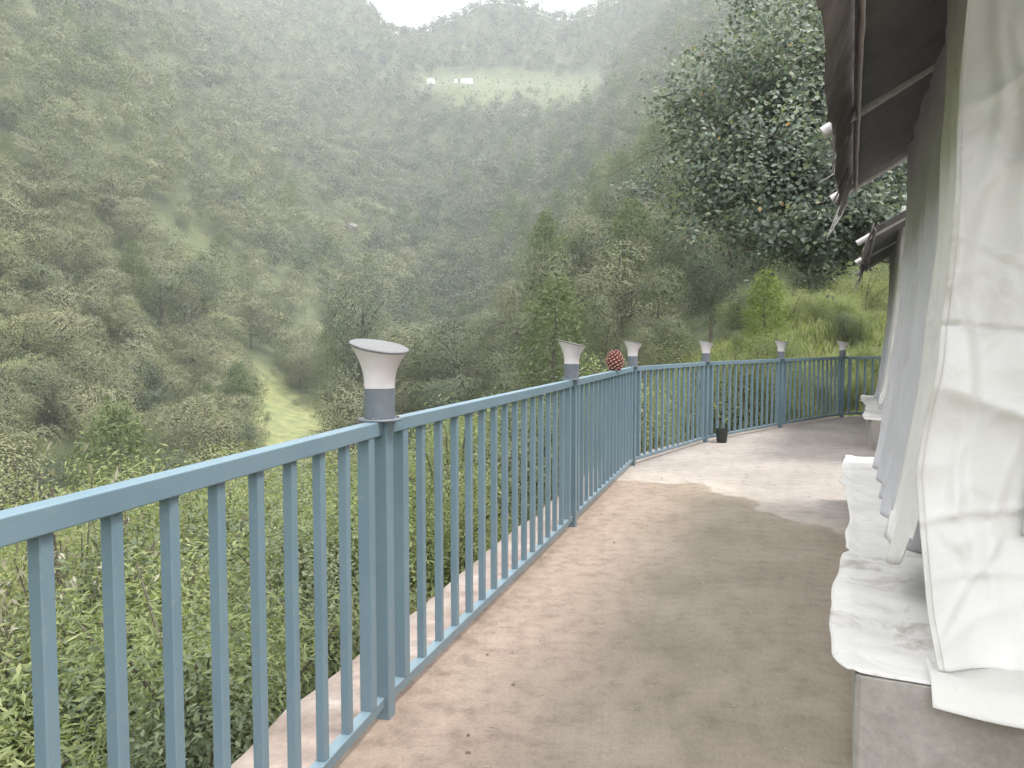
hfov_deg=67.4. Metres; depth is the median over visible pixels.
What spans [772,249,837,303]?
leafy shrub
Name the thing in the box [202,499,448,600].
leafy shrub
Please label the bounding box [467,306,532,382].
oak tree
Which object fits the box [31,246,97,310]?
oak tree
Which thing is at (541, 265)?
oak tree
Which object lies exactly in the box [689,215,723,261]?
oak tree
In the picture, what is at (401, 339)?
oak tree
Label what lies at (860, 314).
leafy shrub
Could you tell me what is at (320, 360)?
pine tree
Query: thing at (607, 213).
oak tree
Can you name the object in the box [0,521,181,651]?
leafy shrub
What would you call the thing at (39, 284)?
oak tree
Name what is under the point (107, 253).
oak tree
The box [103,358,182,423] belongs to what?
oak tree
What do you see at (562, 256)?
pine tree
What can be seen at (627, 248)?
oak tree
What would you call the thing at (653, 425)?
leafy shrub
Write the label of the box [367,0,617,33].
sky
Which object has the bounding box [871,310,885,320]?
leafy shrub
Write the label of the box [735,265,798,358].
young pine
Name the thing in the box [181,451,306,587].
leafy shrub
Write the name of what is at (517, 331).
oak tree
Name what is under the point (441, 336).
oak tree
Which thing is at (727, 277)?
oak tree
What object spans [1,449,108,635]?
leafy shrub
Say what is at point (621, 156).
pine tree
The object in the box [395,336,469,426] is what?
oak tree
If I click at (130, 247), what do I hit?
pine tree
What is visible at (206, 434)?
oak tree
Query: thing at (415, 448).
leafy shrub
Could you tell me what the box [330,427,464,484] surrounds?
leafy shrub
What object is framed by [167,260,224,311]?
oak tree
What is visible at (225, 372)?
oak tree
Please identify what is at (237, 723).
leafy shrub
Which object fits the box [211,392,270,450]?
oak tree
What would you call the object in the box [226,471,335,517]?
leafy shrub
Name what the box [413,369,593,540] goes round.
leafy shrub
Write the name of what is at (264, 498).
leafy shrub
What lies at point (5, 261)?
oak tree
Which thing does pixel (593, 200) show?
pine tree
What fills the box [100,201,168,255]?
oak tree
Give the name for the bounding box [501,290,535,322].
oak tree
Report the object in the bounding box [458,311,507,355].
oak tree
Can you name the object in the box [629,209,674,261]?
oak tree
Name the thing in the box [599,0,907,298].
leafy tree
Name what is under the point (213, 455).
oak tree
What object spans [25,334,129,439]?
oak tree
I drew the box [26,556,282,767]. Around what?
leafy shrub
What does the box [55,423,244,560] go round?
leafy shrub
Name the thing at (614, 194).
oak tree
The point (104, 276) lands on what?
oak tree
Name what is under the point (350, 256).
forest
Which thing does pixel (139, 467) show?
leafy shrub
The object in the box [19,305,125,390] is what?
oak tree
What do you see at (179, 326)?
oak tree
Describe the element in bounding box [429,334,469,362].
oak tree
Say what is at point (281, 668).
leafy shrub
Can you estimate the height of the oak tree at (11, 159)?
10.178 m
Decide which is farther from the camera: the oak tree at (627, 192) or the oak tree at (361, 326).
the oak tree at (627, 192)
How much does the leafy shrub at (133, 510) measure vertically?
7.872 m
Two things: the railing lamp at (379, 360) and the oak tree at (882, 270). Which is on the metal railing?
the railing lamp at (379, 360)
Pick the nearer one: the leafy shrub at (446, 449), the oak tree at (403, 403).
the leafy shrub at (446, 449)
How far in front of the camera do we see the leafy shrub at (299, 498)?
10.05 m
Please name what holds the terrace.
on the ground at (290, 420)
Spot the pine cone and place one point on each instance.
(614, 362)
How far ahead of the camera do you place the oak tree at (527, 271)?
136.10 m
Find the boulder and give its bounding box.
[346,223,357,231]
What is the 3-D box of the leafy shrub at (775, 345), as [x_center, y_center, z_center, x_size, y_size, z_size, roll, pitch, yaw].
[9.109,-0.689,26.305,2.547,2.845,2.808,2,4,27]
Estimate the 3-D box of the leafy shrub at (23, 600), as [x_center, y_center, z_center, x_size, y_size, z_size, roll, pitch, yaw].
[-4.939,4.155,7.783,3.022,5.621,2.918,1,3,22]
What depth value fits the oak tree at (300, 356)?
158.74 m
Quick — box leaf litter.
[466,423,834,752]
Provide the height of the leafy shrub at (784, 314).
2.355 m
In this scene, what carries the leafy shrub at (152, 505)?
on the ground at (290, 420)
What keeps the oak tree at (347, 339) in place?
on the ground at (290, 420)
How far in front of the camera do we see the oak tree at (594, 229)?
112.99 m
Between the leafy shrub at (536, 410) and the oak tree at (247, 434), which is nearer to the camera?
the leafy shrub at (536, 410)
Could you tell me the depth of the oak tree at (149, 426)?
82.39 m
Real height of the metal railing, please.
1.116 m
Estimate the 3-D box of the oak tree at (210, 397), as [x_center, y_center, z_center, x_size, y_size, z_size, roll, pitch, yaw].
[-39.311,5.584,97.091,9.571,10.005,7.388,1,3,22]
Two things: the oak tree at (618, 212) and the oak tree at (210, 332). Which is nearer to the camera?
the oak tree at (618, 212)
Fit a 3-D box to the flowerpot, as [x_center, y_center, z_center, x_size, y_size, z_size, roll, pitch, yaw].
[2.863,0.704,10.482,0.180,0.187,0.180,0,3,0]
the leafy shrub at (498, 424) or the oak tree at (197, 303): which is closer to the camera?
the leafy shrub at (498, 424)
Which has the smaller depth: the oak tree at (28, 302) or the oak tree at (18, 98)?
the oak tree at (28, 302)
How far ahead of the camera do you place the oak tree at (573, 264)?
80.43 m
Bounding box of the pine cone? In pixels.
[605,349,623,370]
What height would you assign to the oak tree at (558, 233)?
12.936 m
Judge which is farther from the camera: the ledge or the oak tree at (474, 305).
the oak tree at (474, 305)
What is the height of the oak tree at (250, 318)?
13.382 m
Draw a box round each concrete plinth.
[852,670,1023,767]
[864,404,880,450]
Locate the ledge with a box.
[231,416,850,767]
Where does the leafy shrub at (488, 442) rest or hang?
on the ground at (290, 420)
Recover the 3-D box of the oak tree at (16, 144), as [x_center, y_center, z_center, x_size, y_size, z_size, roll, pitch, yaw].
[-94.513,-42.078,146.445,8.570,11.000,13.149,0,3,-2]
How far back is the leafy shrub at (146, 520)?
13.73 m
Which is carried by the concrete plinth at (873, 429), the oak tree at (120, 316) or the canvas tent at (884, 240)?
the canvas tent at (884, 240)
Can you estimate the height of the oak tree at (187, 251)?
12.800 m
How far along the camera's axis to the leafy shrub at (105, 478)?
13.07 m
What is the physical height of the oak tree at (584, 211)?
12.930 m
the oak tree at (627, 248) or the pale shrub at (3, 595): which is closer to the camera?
the pale shrub at (3, 595)
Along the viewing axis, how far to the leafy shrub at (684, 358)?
14.35 m
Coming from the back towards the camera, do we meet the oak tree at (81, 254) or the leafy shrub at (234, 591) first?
the oak tree at (81, 254)
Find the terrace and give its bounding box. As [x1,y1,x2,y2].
[332,416,875,767]
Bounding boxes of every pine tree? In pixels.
[59,390,169,533]
[112,236,157,315]
[194,381,222,422]
[215,359,270,443]
[307,326,342,405]
[498,269,603,418]
[514,206,574,351]
[522,286,586,383]
[537,236,587,322]
[561,225,602,322]
[580,187,609,236]
[589,193,669,324]
[597,147,636,211]
[629,116,670,190]
[648,116,714,264]
[661,107,692,185]
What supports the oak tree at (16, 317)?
on the ground at (290, 420)
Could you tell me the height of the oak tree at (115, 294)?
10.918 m
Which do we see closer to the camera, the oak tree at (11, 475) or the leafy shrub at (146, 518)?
the leafy shrub at (146, 518)
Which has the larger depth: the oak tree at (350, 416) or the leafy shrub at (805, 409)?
the oak tree at (350, 416)
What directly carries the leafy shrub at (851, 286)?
on the ground at (290, 420)
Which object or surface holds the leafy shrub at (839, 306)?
on the ground at (290, 420)
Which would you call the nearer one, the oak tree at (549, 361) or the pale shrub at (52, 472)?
the pale shrub at (52, 472)
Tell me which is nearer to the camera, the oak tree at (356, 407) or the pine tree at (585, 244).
the oak tree at (356, 407)
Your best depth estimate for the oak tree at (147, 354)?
103.69 m
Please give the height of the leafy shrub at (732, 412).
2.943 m
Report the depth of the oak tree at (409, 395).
78.62 m
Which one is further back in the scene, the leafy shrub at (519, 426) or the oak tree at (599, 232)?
the oak tree at (599, 232)
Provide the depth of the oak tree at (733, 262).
47.73 m
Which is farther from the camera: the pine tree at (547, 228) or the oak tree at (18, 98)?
the oak tree at (18, 98)
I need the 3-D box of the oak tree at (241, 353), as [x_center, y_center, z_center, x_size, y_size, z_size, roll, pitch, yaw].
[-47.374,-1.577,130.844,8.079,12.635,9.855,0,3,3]
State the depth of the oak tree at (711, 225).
70.35 m
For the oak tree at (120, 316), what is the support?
on the ground at (290, 420)
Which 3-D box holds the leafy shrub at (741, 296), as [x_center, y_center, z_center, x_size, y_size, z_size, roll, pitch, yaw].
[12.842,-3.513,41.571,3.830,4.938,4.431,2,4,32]
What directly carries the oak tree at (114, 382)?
on the ground at (290, 420)
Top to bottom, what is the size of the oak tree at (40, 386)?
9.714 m
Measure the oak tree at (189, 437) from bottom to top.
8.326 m
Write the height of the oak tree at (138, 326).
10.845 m
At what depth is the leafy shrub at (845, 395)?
21.85 m
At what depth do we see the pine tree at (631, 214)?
70.57 m
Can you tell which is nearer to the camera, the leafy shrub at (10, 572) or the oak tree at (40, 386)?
the leafy shrub at (10, 572)
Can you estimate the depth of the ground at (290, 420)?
350.80 m
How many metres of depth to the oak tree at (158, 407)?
91.85 m
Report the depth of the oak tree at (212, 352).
126.80 m
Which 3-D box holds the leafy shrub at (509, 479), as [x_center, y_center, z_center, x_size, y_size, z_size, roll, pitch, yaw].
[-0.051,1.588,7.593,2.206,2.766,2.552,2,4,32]
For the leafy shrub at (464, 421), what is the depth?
16.82 m
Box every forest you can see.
[0,0,817,561]
[0,0,820,340]
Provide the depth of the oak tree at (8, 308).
93.70 m
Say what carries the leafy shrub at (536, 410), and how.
on the ground at (290, 420)
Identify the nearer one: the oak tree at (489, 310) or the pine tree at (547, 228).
the pine tree at (547, 228)
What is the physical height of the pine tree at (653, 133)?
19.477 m
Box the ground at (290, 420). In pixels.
[0,0,888,554]
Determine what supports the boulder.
on the ground at (290, 420)
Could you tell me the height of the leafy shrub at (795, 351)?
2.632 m
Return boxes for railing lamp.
[349,339,408,422]
[557,340,585,379]
[623,340,642,366]
[698,340,713,361]
[774,340,787,358]
[836,340,848,356]
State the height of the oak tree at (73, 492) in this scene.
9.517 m
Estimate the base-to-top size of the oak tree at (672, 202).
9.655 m
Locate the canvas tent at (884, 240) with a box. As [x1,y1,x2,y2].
[854,206,905,420]
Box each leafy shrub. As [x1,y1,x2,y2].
[0,411,93,724]
[0,425,192,702]
[0,454,208,630]
[0,475,306,718]
[0,520,359,767]
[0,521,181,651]
[0,548,102,767]
[0,566,160,693]
[0,572,301,767]
[0,578,230,767]
[0,580,203,767]
[0,590,101,767]
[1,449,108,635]
[1,465,159,605]
[1,543,159,651]
[2,427,192,654]
[9,420,182,584]
[18,532,278,721]
[21,458,180,592]
[26,504,313,757]
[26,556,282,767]
[39,414,243,543]
[41,441,195,548]
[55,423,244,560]
[59,584,314,767]
[75,573,314,762]
[87,438,298,611]
[104,439,333,565]
[108,453,203,541]
[130,452,158,559]
[143,495,428,667]
[146,474,272,557]
[151,486,310,602]
[153,429,487,672]
[157,479,354,585]
[179,435,332,518]
[179,465,350,526]
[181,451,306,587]
[181,509,282,606]
[183,546,331,653]
[199,479,354,602]
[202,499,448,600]
[204,479,337,534]
[226,456,356,562]
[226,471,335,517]
[231,530,434,726]
[231,624,336,724]
[239,445,357,505]
[239,485,355,574]
[240,460,498,608]
[269,432,447,527]
[269,440,425,510]
[272,436,425,503]
[297,452,415,533]
[328,387,584,544]
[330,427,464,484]
[350,421,461,468]
[351,378,508,585]
[409,379,558,475]
[409,435,529,597]
[409,469,476,581]
[411,402,558,595]
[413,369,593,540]
[418,393,551,473]
[427,391,558,530]
[511,373,584,487]
[558,343,699,451]
[558,364,699,460]
[641,321,793,441]
[647,393,714,445]
[654,374,690,418]
[658,337,798,442]
[658,369,733,436]
[665,357,774,438]
[670,325,807,398]
[686,334,812,430]
[695,296,757,344]
[711,276,758,340]
[725,327,746,352]
[732,365,827,419]
[737,297,788,335]
[742,325,786,357]
[743,264,798,322]
[751,323,816,375]
[752,319,770,336]
[756,274,791,302]
[768,305,806,327]
[769,285,816,328]
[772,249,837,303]
[772,332,815,384]
[774,347,824,391]
[787,392,828,418]
[788,261,859,298]
[789,286,842,320]
[802,292,836,321]
[806,367,852,415]
[812,285,866,333]
[815,351,854,384]
[815,394,851,416]
[821,262,888,314]
[821,308,872,343]
[825,374,861,408]
[829,291,867,321]
[829,331,884,395]
[835,293,867,311]
[843,264,887,302]
[843,307,883,349]
[844,360,877,411]
[848,266,888,314]
[852,309,869,322]
[867,264,885,285]
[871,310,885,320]
[873,265,888,311]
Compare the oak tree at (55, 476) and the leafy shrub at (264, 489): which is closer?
the leafy shrub at (264, 489)
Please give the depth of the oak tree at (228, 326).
145.24 m
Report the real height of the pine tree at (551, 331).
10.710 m
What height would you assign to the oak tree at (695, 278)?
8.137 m
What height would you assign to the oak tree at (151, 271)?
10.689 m
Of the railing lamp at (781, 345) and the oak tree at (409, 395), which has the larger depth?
the oak tree at (409, 395)
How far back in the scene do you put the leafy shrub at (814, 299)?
35.69 m
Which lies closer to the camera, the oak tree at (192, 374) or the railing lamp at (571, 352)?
the railing lamp at (571, 352)
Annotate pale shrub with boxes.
[0,466,159,751]
[2,433,180,684]
[9,464,195,614]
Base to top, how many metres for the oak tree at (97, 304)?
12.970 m
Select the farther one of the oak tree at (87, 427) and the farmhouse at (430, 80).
the farmhouse at (430, 80)
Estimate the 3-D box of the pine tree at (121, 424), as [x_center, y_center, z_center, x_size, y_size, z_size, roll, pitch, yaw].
[-26.852,9.536,52.578,9.993,18.420,9.662,2,4,26]
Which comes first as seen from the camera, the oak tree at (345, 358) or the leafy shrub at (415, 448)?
the leafy shrub at (415, 448)
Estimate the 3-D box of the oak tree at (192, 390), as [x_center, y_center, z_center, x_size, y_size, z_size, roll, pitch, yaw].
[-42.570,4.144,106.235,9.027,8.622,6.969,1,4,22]
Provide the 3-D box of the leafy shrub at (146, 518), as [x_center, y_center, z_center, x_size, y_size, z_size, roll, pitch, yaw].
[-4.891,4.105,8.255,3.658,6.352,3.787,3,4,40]
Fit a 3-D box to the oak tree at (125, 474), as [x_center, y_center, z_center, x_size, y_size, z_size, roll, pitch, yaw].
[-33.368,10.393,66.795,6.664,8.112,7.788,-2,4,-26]
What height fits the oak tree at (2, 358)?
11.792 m
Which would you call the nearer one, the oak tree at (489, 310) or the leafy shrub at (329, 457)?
the leafy shrub at (329, 457)
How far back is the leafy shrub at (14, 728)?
4.69 m
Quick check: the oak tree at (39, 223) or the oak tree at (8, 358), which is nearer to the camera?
the oak tree at (8, 358)
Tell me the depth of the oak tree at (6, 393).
69.32 m
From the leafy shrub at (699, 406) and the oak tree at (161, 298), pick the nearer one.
the leafy shrub at (699, 406)
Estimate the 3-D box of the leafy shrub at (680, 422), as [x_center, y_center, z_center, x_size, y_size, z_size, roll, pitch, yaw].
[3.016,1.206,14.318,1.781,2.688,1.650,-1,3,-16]
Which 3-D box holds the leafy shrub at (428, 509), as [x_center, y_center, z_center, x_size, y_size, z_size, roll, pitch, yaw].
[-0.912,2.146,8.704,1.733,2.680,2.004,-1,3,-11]
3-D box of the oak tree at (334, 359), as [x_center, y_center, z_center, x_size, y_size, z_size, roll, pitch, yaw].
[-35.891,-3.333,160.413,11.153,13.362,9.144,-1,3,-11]
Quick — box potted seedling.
[713,403,727,428]
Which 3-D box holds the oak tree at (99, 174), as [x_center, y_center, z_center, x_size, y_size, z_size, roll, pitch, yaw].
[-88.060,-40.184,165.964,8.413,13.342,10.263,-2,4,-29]
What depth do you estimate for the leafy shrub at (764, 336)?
29.32 m
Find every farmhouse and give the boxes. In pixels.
[427,77,434,83]
[460,77,472,83]
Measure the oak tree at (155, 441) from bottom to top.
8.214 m
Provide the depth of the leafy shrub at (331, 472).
17.92 m
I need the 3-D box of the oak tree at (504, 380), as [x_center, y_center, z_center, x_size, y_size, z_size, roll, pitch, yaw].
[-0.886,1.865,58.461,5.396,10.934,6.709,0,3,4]
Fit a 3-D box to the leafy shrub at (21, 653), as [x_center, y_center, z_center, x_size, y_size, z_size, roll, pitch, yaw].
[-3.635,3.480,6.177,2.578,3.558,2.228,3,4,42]
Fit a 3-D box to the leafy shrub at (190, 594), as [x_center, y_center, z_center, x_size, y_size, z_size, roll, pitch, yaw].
[-2.730,2.811,6.158,2.970,3.677,2.869,0,3,-2]
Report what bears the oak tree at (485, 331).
on the ground at (290, 420)
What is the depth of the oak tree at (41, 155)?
144.82 m
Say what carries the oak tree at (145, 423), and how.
on the ground at (290, 420)
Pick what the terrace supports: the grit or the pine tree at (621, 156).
the grit
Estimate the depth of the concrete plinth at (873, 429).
9.67 m
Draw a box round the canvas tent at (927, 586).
[812,0,1023,728]
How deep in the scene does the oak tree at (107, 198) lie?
152.47 m
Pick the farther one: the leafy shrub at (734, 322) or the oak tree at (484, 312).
the oak tree at (484, 312)
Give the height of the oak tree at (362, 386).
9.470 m
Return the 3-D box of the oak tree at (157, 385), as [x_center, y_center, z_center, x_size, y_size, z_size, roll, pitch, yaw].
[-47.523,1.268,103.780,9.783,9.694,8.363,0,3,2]
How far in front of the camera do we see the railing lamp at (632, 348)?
8.45 m
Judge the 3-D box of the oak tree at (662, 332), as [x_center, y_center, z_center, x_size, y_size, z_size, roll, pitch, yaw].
[8.524,-3.039,42.220,4.255,7.322,5.967,2,4,31]
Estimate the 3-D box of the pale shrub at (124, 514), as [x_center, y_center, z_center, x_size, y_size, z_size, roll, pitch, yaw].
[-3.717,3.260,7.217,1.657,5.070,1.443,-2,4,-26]
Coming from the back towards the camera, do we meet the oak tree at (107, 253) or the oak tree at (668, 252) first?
the oak tree at (107, 253)
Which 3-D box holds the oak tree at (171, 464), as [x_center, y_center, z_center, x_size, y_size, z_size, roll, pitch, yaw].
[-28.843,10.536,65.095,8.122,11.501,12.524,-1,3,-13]
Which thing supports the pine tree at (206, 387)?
on the ground at (290, 420)
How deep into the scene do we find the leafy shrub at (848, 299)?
32.97 m
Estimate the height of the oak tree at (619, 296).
12.256 m
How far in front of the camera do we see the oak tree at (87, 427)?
68.92 m
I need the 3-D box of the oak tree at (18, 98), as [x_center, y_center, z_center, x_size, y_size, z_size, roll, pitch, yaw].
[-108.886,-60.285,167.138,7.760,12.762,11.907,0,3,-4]
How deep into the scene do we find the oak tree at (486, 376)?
97.26 m
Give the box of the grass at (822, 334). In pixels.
[4,300,887,767]
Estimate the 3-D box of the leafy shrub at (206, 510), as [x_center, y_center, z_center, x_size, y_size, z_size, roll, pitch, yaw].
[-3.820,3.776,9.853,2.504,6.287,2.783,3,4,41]
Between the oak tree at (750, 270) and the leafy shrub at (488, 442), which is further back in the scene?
the oak tree at (750, 270)
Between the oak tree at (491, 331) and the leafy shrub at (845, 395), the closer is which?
the leafy shrub at (845, 395)
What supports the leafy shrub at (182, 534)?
on the ground at (290, 420)
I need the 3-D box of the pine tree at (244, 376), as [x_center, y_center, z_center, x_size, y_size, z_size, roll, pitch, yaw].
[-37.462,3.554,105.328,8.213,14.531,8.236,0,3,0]
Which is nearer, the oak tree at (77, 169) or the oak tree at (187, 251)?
the oak tree at (77, 169)
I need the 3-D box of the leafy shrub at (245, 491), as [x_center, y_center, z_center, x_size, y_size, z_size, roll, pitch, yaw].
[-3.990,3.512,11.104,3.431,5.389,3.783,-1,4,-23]
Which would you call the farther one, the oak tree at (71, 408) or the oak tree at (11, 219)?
the oak tree at (11, 219)
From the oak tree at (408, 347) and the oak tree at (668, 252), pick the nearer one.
the oak tree at (668, 252)
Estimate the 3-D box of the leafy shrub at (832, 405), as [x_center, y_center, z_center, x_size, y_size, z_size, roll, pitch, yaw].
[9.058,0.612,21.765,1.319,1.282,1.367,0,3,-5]
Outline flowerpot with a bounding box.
[715,428,728,442]
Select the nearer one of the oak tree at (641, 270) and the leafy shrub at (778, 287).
the leafy shrub at (778, 287)
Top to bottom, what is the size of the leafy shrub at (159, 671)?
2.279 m
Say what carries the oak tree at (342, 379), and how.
on the ground at (290, 420)
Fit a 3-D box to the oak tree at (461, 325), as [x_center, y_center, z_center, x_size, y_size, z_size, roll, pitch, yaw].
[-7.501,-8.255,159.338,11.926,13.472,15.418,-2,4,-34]
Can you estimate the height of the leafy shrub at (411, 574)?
3.274 m
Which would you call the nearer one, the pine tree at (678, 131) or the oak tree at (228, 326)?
the pine tree at (678, 131)
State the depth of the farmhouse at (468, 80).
553.51 m
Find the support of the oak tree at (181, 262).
on the ground at (290, 420)
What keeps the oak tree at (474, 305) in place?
on the ground at (290, 420)
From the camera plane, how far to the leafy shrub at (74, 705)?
4.84 m
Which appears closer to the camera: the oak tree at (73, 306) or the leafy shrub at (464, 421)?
the leafy shrub at (464, 421)
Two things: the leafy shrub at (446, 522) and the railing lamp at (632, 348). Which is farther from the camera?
the railing lamp at (632, 348)
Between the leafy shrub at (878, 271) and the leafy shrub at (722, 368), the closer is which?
the leafy shrub at (722, 368)
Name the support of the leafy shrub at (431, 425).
on the ground at (290, 420)
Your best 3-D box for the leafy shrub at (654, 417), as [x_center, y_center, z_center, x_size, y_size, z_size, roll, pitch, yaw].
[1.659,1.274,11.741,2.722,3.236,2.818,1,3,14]
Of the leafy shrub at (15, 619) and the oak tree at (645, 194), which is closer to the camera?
the leafy shrub at (15, 619)
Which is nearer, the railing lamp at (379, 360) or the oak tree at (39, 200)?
the railing lamp at (379, 360)
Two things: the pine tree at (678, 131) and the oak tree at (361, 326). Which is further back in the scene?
the pine tree at (678, 131)
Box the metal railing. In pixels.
[0,356,880,767]
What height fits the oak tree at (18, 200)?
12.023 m
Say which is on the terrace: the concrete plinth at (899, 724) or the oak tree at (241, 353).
the concrete plinth at (899, 724)
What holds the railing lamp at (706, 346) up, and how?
attached to the metal railing
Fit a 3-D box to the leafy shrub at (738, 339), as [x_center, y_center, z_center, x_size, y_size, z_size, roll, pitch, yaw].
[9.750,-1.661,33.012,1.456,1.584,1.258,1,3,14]
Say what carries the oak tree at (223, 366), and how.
on the ground at (290, 420)
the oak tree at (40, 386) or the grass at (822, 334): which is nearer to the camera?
the grass at (822, 334)
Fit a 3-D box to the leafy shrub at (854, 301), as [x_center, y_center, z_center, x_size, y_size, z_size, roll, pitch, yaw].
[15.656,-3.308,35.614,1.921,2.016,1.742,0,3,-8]
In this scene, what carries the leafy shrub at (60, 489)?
on the ground at (290, 420)
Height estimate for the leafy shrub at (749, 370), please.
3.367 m
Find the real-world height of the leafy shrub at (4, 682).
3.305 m
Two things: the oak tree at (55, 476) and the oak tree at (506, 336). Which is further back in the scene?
the oak tree at (506, 336)
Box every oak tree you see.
[0,78,35,134]
[0,135,45,184]
[0,139,71,184]
[0,151,34,208]
[0,155,27,201]
[0,159,64,224]
[0,182,47,251]
[0,184,34,244]
[0,201,66,270]
[0,231,30,294]
[0,235,43,306]
[0,246,76,322]
[0,279,31,346]
[0,280,58,344]
[0,316,60,403]
[0,339,16,384]
[0,359,85,440]
[0,373,76,478]
[0,389,47,432]
[0,405,40,507]
[0,426,67,561]
[2,205,75,272]
[3,290,54,345]
[3,453,82,507]
[5,136,72,196]
[10,458,77,503]
[15,279,110,369]
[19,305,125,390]
[21,357,94,428]
[22,165,98,224]
[24,481,109,532]
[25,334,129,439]
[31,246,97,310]
[37,221,114,274]
[39,197,105,246]
[41,148,95,195]
[51,380,172,487]
[54,400,163,488]
[56,341,146,409]
[68,277,120,357]
[69,251,140,299]
[71,223,141,285]
[77,167,149,225]
[79,364,153,449]
[80,172,156,233]
[90,167,123,222]
[90,458,156,483]
[95,276,140,336]
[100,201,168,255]
[100,294,149,350]
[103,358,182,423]
[104,357,159,410]
[106,320,181,400]
[110,309,158,359]
[116,240,162,293]
[122,256,198,325]
[123,444,202,506]
[124,358,194,418]
[124,427,182,471]
[130,411,169,469]
[143,390,266,470]
[144,409,197,466]
[145,402,177,450]
[152,245,204,291]
[156,299,224,360]
[162,412,212,462]
[164,330,222,386]
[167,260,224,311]
[167,389,238,447]
[169,281,209,330]
[170,240,202,284]
[171,384,230,423]
[173,433,282,504]
[176,319,237,374]
[180,298,250,348]
[180,367,234,406]
[184,349,272,416]
[189,338,241,381]
[196,407,264,461]
[200,357,253,407]
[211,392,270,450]
[215,340,254,374]
[228,419,265,451]
[236,292,281,347]
[270,326,325,379]
[272,337,320,390]
[297,377,410,482]
[314,338,353,386]
[315,278,406,450]
[315,377,363,431]
[316,361,358,421]
[326,357,358,408]
[329,337,355,381]
[332,331,359,360]
[332,396,411,469]
[354,318,476,433]
[390,339,413,370]
[395,316,489,430]
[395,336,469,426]
[395,363,427,439]
[395,371,431,446]
[408,380,473,445]
[429,327,456,365]
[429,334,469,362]
[441,357,481,404]
[443,312,481,341]
[456,305,534,380]
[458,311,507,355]
[460,347,491,400]
[464,292,510,341]
[464,339,532,430]
[464,341,499,396]
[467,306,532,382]
[467,308,490,333]
[468,299,491,319]
[472,327,525,385]
[475,312,499,358]
[476,297,505,319]
[476,354,536,415]
[478,273,542,371]
[481,314,530,371]
[482,296,515,325]
[483,310,546,400]
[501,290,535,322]
[502,324,588,398]
[504,245,593,359]
[515,245,548,286]
[529,238,599,347]
[533,223,579,258]
[533,237,599,291]
[550,237,698,359]
[551,212,625,273]
[551,233,640,306]
[558,215,628,324]
[570,216,611,247]
[570,227,679,329]
[573,198,594,230]
[577,290,642,399]
[586,187,634,277]
[596,178,670,229]
[596,216,663,281]
[598,164,684,235]
[599,194,689,271]
[600,173,672,235]
[601,180,637,214]
[618,262,699,378]
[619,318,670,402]
[626,150,689,238]
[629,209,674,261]
[630,147,802,333]
[642,220,694,302]
[656,152,716,241]
[661,181,690,213]
[672,227,725,311]
[674,247,746,342]
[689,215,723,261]
[693,205,729,243]
[700,229,777,309]
[708,198,796,299]
[718,245,784,303]
[780,255,857,302]
[865,260,888,279]
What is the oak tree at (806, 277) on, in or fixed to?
on the ground at (290, 420)
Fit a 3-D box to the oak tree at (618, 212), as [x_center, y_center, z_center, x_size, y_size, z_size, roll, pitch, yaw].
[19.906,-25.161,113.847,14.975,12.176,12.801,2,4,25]
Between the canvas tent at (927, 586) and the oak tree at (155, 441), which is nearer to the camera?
the canvas tent at (927, 586)
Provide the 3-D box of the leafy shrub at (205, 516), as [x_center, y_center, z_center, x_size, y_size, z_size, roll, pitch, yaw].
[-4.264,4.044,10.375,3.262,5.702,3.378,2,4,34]
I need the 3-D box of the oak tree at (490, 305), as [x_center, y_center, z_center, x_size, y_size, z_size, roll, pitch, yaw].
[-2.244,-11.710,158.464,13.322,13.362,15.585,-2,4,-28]
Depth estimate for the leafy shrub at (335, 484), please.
17.40 m
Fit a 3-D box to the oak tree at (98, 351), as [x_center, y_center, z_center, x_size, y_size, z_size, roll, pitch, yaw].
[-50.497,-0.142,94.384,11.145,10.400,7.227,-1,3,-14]
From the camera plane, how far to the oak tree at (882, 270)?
45.17 m
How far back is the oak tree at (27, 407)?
75.23 m
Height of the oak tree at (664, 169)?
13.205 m
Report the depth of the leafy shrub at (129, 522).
9.48 m
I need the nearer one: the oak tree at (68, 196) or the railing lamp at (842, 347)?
the railing lamp at (842, 347)
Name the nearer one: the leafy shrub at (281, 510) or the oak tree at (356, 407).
the leafy shrub at (281, 510)
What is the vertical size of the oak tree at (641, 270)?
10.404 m
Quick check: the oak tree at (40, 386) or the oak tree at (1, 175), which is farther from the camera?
the oak tree at (1, 175)
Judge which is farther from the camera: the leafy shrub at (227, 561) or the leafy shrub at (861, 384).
the leafy shrub at (861, 384)
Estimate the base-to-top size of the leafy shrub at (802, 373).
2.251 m
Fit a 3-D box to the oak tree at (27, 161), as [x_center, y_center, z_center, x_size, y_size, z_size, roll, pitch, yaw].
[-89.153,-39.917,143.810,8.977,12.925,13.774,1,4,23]
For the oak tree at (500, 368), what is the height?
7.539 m
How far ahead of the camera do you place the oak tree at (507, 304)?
83.88 m
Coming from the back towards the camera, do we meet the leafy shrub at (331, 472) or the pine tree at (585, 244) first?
the pine tree at (585, 244)
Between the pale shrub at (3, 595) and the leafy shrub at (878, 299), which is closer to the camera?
the pale shrub at (3, 595)
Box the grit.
[403,424,841,766]
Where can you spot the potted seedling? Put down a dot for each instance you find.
(725, 419)
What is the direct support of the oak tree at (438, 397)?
on the ground at (290, 420)
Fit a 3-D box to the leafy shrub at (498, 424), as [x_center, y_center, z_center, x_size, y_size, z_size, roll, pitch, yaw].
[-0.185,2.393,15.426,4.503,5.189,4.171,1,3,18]
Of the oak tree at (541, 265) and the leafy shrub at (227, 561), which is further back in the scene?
the oak tree at (541, 265)
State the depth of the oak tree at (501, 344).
77.22 m

